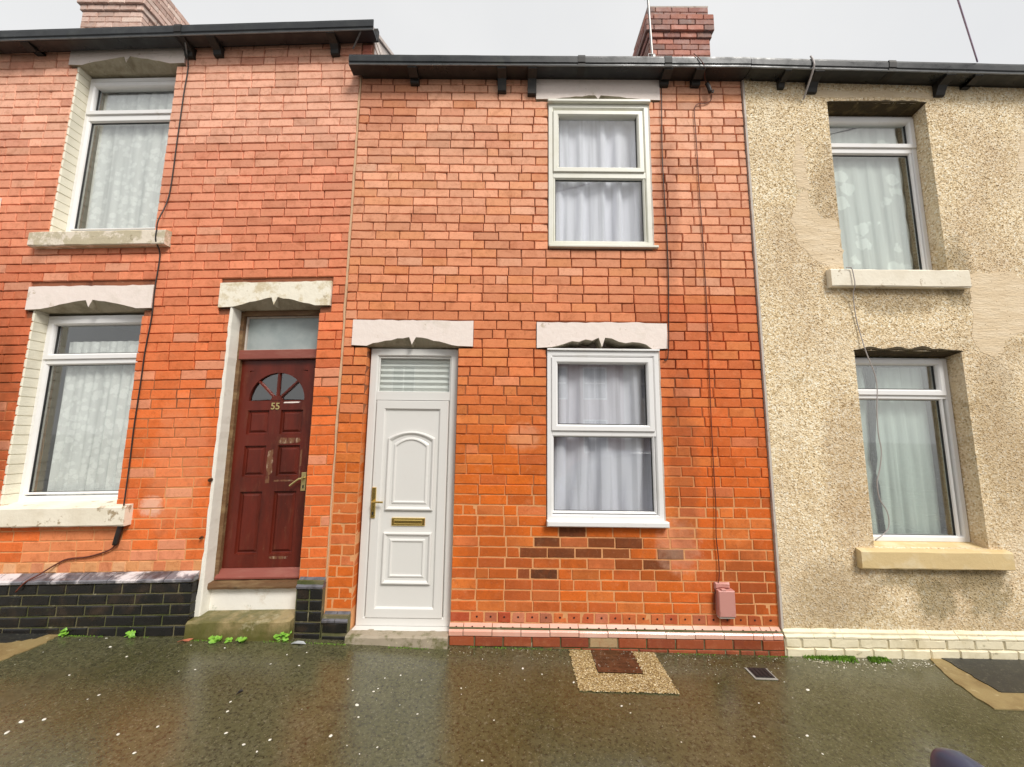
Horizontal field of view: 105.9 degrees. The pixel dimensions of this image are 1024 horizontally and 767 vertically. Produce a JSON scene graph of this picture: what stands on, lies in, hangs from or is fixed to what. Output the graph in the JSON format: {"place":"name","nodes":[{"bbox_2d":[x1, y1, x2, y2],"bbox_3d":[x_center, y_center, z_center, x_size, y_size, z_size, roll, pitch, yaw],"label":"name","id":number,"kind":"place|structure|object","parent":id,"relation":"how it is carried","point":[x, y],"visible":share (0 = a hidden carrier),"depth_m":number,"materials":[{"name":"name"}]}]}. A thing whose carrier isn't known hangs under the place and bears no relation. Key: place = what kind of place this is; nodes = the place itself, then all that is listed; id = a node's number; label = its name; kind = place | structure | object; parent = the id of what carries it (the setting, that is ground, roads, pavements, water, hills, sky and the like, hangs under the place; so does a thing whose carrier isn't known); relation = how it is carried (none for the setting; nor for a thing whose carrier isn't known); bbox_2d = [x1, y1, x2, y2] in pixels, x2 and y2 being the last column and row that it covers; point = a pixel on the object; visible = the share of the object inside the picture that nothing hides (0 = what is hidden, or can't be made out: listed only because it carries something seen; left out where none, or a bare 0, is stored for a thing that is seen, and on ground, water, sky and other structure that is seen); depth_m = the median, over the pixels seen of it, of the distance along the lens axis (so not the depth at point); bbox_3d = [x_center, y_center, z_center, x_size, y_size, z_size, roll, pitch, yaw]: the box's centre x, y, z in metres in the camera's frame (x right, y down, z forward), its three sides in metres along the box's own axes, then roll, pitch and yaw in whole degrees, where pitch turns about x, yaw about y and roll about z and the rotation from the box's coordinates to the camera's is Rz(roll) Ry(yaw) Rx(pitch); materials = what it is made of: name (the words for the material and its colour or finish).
{"place":"outdoors","nodes":[
{"label":"outdoors","id":0,"kind":"place"},
{"bbox_2d":[0,635,1023,766],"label":"pavement","id":1,"kind":"structure","parent":0,"point":[909,715],"depth_m":2.45,"materials":[{"name":"grey asphalt"}]},
{"bbox_2d":[0,633,47,642],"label":"tarmac patch","id":2,"kind":"object","parent":1,"relation":"on","point":[8,637],"visible":0.69,"depth_m":3.13,"materials":[{"name":"grey asphalt"}]},
{"bbox_2d":[0,634,57,660],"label":"tarmac joint band","id":3,"kind":"object","parent":1,"relation":"on","point":[9,650],"visible":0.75,"depth_m":3.01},
{"bbox_2d":[58,627,68,636],"bbox_3d":[-3.665,2.036,3.161,0.084,0.064,0.045,-1,-7,12],"label":"weed","id":4,"kind":"object","parent":1,"relation":"on","point":[63,632],"visible":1,"depth_m":3.15,"materials":[{"name":"green plant"}]},
{"bbox_2d":[124,630,135,637],"bbox_3d":[-3.110,2.047,3.155,0.092,0.056,0.050,-1,-8,14],"label":"weed","id":5,"kind":"object","parent":1,"relation":"on","point":[130,634],"visible":1,"depth_m":3.15,"materials":[{"name":"green plant"}]},
{"bbox_2d":[208,635,221,643],"bbox_3d":[-2.390,2.056,3.111,0.120,0.050,0.073,1,-7,0],"label":"weed","id":6,"kind":"object","parent":1,"relation":"on","point":[216,638],"visible":1,"depth_m":3.11,"materials":[{"name":"green plant"}]},
{"bbox_2d":[224,637,232,642],"bbox_3d":[-2.290,2.064,3.115,0.054,0.033,0.056,-4,-9,31],"label":"weed","id":7,"kind":"object","parent":1,"relation":"on","point":[228,639],"visible":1,"depth_m":3.11,"materials":[{"name":"green plant"}]},
{"bbox_2d":[235,637,246,642],"bbox_3d":[-2.178,2.059,3.108,0.086,0.043,0.071,4,-8,-24],"label":"weed","id":8,"kind":"object","parent":1,"relation":"on","point":[240,639],"visible":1,"depth_m":3.10,"materials":[{"name":"green plant"}]},
{"bbox_2d":[273,631,291,641],"bbox_3d":[-1.859,2.047,3.142,0.134,0.085,0.081,1,-7,0],"label":"weed","id":9,"kind":"object","parent":1,"relation":"on","point":[284,638],"visible":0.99,"depth_m":3.12,"materials":[{"name":"green plant"}]},
{"bbox_2d":[291,641,305,643],"bbox_3d":[-1.708,2.079,3.097,0.119,0.012,0.037,0,-7,7],"label":"plastic scrap","id":10,"kind":"object","parent":1,"relation":"on","point":[299,642],"visible":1,"depth_m":3.10,"materials":[{"name":"white plastic"}]},
{"bbox_2d":[67,635,790,657],"bbox_3d":[-1.025,2.133,3.133,6.633,0.103,0.079,1,-7,0],"label":"moss line","id":11,"kind":"object","parent":1,"relation":"on","point":[407,648],"visible":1,"depth_m":3.14,"materials":[{"name":"green plant"}]},
{"bbox_2d":[14,638,1002,759],"bbox_3d":[0.025,2.088,2.501,8.309,0.128,1.336,1,-7,0],"label":"grit","id":12,"kind":"object","parent":1,"relation":"on","point":[767,668],"visible":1,"depth_m":3.06,"materials":[{"name":"gravel"}]},
{"bbox_2d":[321,6,784,655],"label":"terraced house","id":13,"kind":"structure","parent":1,"relation":"on","point":[449,526],"depth_m":3.53,"materials":[{"name":"red brick"}]},
{"bbox_2d":[352,349,458,630],"bbox_3d":[-0.920,0.893,3.451,0.819,2.454,0.144,1,-7,0],"label":"door","id":14,"kind":"structure","parent":13,"relation":"in","point":[405,573],"depth_m":3.43,"materials":[{"name":"white plastic"}]},
{"bbox_2d":[380,359,449,391],"bbox_3d":[-0.907,-0.073,3.640,0.690,0.390,0.020,1,-7,0],"label":"pleated blind","id":15,"kind":"object","parent":13,"relation":"attached to","point":[414,375],"visible":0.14,"depth_m":3.64,"materials":[{"name":"white fabric"}]},
{"bbox_2d":[556,120,642,241],"bbox_3d":[0.839,-1.997,3.850,0.942,1.400,0.067,1,-7,0],"label":"net curtain","id":16,"kind":"object","parent":13,"relation":"hanging from","point":[597,211],"visible":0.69,"depth_m":3.84,"materials":[{"name":"white fabric"}]},
{"bbox_2d":[554,364,652,510],"bbox_3d":[0.808,0.488,3.533,1.006,1.390,0.061,1,-7,0],"label":"net curtain","id":17,"kind":"object","parent":13,"relation":"hanging from","point":[594,473],"visible":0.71,"depth_m":3.53,"materials":[{"name":"white fabric"}]},
{"bbox_2d":[548,99,658,249],"bbox_3d":[0.866,-2.040,3.765,1.039,1.544,0.102,1,-7,0],"label":"window","id":18,"kind":"structure","parent":13,"relation":"in","point":[636,110],"depth_m":3.76,"materials":[{"name":"beige plastic"}]},
{"bbox_2d":[546,348,669,527],"bbox_3d":[0.827,0.459,3.432,1.040,1.555,0.118,1,-7,0],"label":"window","id":19,"kind":"structure","parent":13,"relation":"in","point":[648,358],"depth_m":3.43,"materials":[{"name":"white plastic"}]},
{"bbox_2d":[647,0,655,55],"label":"tv aerial","id":20,"kind":"object","parent":13,"relation":"attached to","point":[650,32],"visible":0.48,"depth_m":5.43,"materials":[{"name":"silver metal"}]},
{"bbox_2d":[661,87,668,360],"bbox_3d":[1.472,-1.644,3.633,0.077,2.889,0.180,5,-9,-32],"label":"wall cable","id":21,"kind":"object","parent":13,"relation":"attached to","point":[666,225],"depth_m":3.66,"materials":[{"name":"black"}]},
{"bbox_2d":[694,53,719,609],"bbox_3d":[1.839,-0.643,3.475,0.249,5.103,0.175,1,-7,0],"label":"wall cable","id":22,"kind":"object","parent":13,"relation":"attached to","point":[707,341],"depth_m":3.51,"materials":[{"name":"brown"}]},
{"bbox_2d":[705,81,713,93],"bbox_3d":[1.946,-2.910,3.809,0.078,0.126,0.043,1,-7,0],"label":"cable clamp","id":23,"kind":"object","parent":13,"relation":"attached to","point":[708,86],"visible":1,"depth_m":3.80,"materials":[{"name":"black plastic"}]},
{"bbox_2d":[714,582,735,618],"bbox_3d":[1.776,1.810,3.225,0.144,0.275,0.062,1,-7,0],"label":"meter box","id":24,"kind":"object","parent":13,"relation":"attached to","point":[725,600],"visible":1,"depth_m":3.20,"materials":[{"name":"pink paint"}]},
{"bbox_2d":[568,649,678,693],"bbox_3d":[0.808,2.151,2.905,0.708,0.025,0.501,1,-7,0],"label":"patch of exposed aggregate","id":25,"kind":"object","parent":1,"relation":"on","point":[654,677],"visible":1,"depth_m":2.87,"materials":[{"name":"gravel"}]},
{"bbox_2d":[745,667,777,679],"bbox_3d":[1.875,2.181,2.908,0.170,0.010,0.140,1,-7,0],"label":"drain cover","id":26,"kind":"object","parent":1,"relation":"on","point":[761,672],"visible":1,"depth_m":2.90,"materials":[{"name":"metal"}]},
{"bbox_2d":[803,655,892,664],"bbox_3d":[2.706,2.216,3.105,0.683,0.030,0.104,1,-7,0],"label":"moss","id":27,"kind":"object","parent":1,"relation":"on","point":[846,658],"visible":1,"depth_m":3.12,"materials":[{"name":"green plant"}]},
{"bbox_2d":[740,57,1023,659],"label":"terraced house","id":28,"kind":"structure","parent":1,"relation":"on","point":[945,315],"depth_m":3.54,"materials":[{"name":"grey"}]},
{"bbox_2d":[803,55,814,98],"bbox_3d":[2.883,-2.979,3.761,0.031,0.343,0.166,1,-7,0],"label":"wall cable","id":29,"kind":"object","parent":28,"relation":"attached to","point":[810,78],"depth_m":3.73,"materials":[{"name":"grey"}]},
{"bbox_2d":[846,267,889,540],"bbox_3d":[3.135,0.132,3.411,0.191,2.415,0.060,2,-7,-12],"label":"wall cable","id":30,"kind":"object","parent":28,"relation":"attached to","point":[876,408],"depth_m":3.40,"materials":[{"name":"grey"}]},
{"bbox_2d":[829,127,912,269],"bbox_3d":[3.503,-1.866,3.924,0.968,1.620,0.020,1,-7,0],"label":"net curtain","id":31,"kind":"object","parent":28,"relation":"hanging from","point":[873,224],"visible":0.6,"depth_m":3.91,"materials":[{"name":"fabric"}]},
{"bbox_2d":[863,366,885,532],"bbox_3d":[3.428,0.585,3.625,0.169,1.580,0.030,1,-7,0],"label":"curtain","id":32,"kind":"object","parent":28,"relation":"hanging from","point":[869,377],"visible":0.78,"depth_m":3.62,"materials":[{"name":"grey fabric"}]},
{"bbox_2d":[828,117,931,269],"bbox_3d":[3.565,-1.880,3.864,1.013,1.695,0.082,1,-7,0],"label":"window","id":33,"kind":"structure","parent":28,"relation":"in","point":[907,150],"depth_m":3.90,"materials":[{"name":"white plastic"}]},
{"bbox_2d":[856,367,940,533],"bbox_3d":[3.467,0.618,3.641,0.969,1.560,0.033,1,-7,0],"label":"net curtain","id":34,"kind":"object","parent":28,"relation":"hanging from","point":[907,484],"visible":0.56,"depth_m":3.63,"materials":[{"name":"white fabric"}]},
{"bbox_2d":[855,358,969,541],"bbox_3d":[3.551,0.582,3.548,1.020,1.650,0.082,1,-7,0],"label":"window","id":35,"kind":"structure","parent":28,"relation":"in","point":[940,393],"depth_m":3.56,"materials":[{"name":"white plastic"}]},
{"bbox_2d":[957,0,977,61],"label":"drop wire","id":36,"kind":"object","parent":28,"relation":"attached to","point":[966,26],"visible":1,"depth_m":3.46,"materials":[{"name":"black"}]},
{"bbox_2d":[930,658,1023,710],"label":"tarmac joint band","id":37,"kind":"object","parent":1,"relation":"on","point":[993,698],"visible":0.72,"depth_m":2.75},
{"bbox_2d":[942,658,1023,692],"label":"tarmac patch","id":38,"kind":"object","parent":1,"relation":"on","point":[1003,675],"visible":0.71,"depth_m":2.98,"materials":[{"name":"grey asphalt"}]},
{"bbox_2d":[0,0,1023,63],"label":"sky","id":39,"kind":"structure","parent":0,"point":[874,30],"materials":[{"name":"white"}]},
{"bbox_2d":[930,747,983,766],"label":"parked car","id":40,"kind":"object","parent":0,"point":[943,757],"visible":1,"depth_m":0.93,"materials":[{"name":"blue paint"}]},
{"label":"ground","id":41,"kind":"structure","parent":0,"visible":0},
{"bbox_2d":[0,0,393,641],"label":"terraced house","id":42,"kind":"structure","parent":41,"relation":"on","point":[222,516],"depth_m":3.63,"materials":[{"name":"red brick"}]},
{"bbox_2d":[15,546,114,592],"bbox_3d":[-3.752,1.552,3.281,0.720,0.380,0.070,1,-7,-6],"label":"wall cable","id":43,"kind":"object","parent":42,"relation":"attached to","point":[21,585],"depth_m":3.30,"materials":[{"name":"brown"}]},
{"bbox_2d":[18,315,143,501],"bbox_3d":[-3.929,0.208,3.631,1.068,1.765,0.082,1,-7,0],"label":"window","id":44,"kind":"structure","parent":42,"relation":"in","point":[50,358],"depth_m":3.65,"materials":[{"name":"white plastic"}]},
{"bbox_2d":[47,341,138,494],"bbox_3d":[-3.869,0.326,3.679,0.925,1.516,0.034,1,-7,0],"label":"net curtain","id":45,"kind":"object","parent":42,"relation":"hanging from","point":[89,445],"visible":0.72,"depth_m":3.67,"materials":[{"name":"white fabric"}]},
{"bbox_2d":[112,526,123,545],"bbox_3d":[-3.381,1.300,3.315,0.068,0.168,0.045,1,-7,0],"label":"cable connector","id":46,"kind":"object","parent":42,"relation":"attached to","point":[117,536],"visible":0.93,"depth_m":3.30,"materials":[{"name":"black plastic"}]},
{"bbox_2d":[66,77,175,230],"bbox_3d":[-3.885,-2.322,3.956,1.058,1.785,0.082,1,-7,0],"label":"window","id":47,"kind":"structure","parent":42,"relation":"in","point":[94,117],"depth_m":3.98,"materials":[{"name":"white plastic"}]},
{"bbox_2d":[85,92,173,228],"bbox_3d":[-3.847,-2.277,4.009,0.960,1.667,0.026,1,-7,0],"label":"net curtain","id":48,"kind":"object","parent":42,"relation":"hanging from","point":[126,185],"visible":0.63,"depth_m":4.00,"materials":[{"name":"white fabric"}]},
{"bbox_2d":[119,37,188,526],"bbox_3d":[-3.322,-1.073,3.564,0.067,4.668,0.149,1,-7,0],"label":"wall cable","id":49,"kind":"object","parent":42,"relation":"attached to","point":[155,279],"depth_m":3.60,"materials":[{"name":"black"}]},
{"bbox_2d":[222,360,315,567],"bbox_3d":[-2.218,0.708,3.552,0.722,1.894,0.101,1,-7,0],"label":"door","id":50,"kind":"structure","parent":42,"relation":"in","point":[267,493],"depth_m":3.56,"materials":[{"name":"red paint"}]}
]}

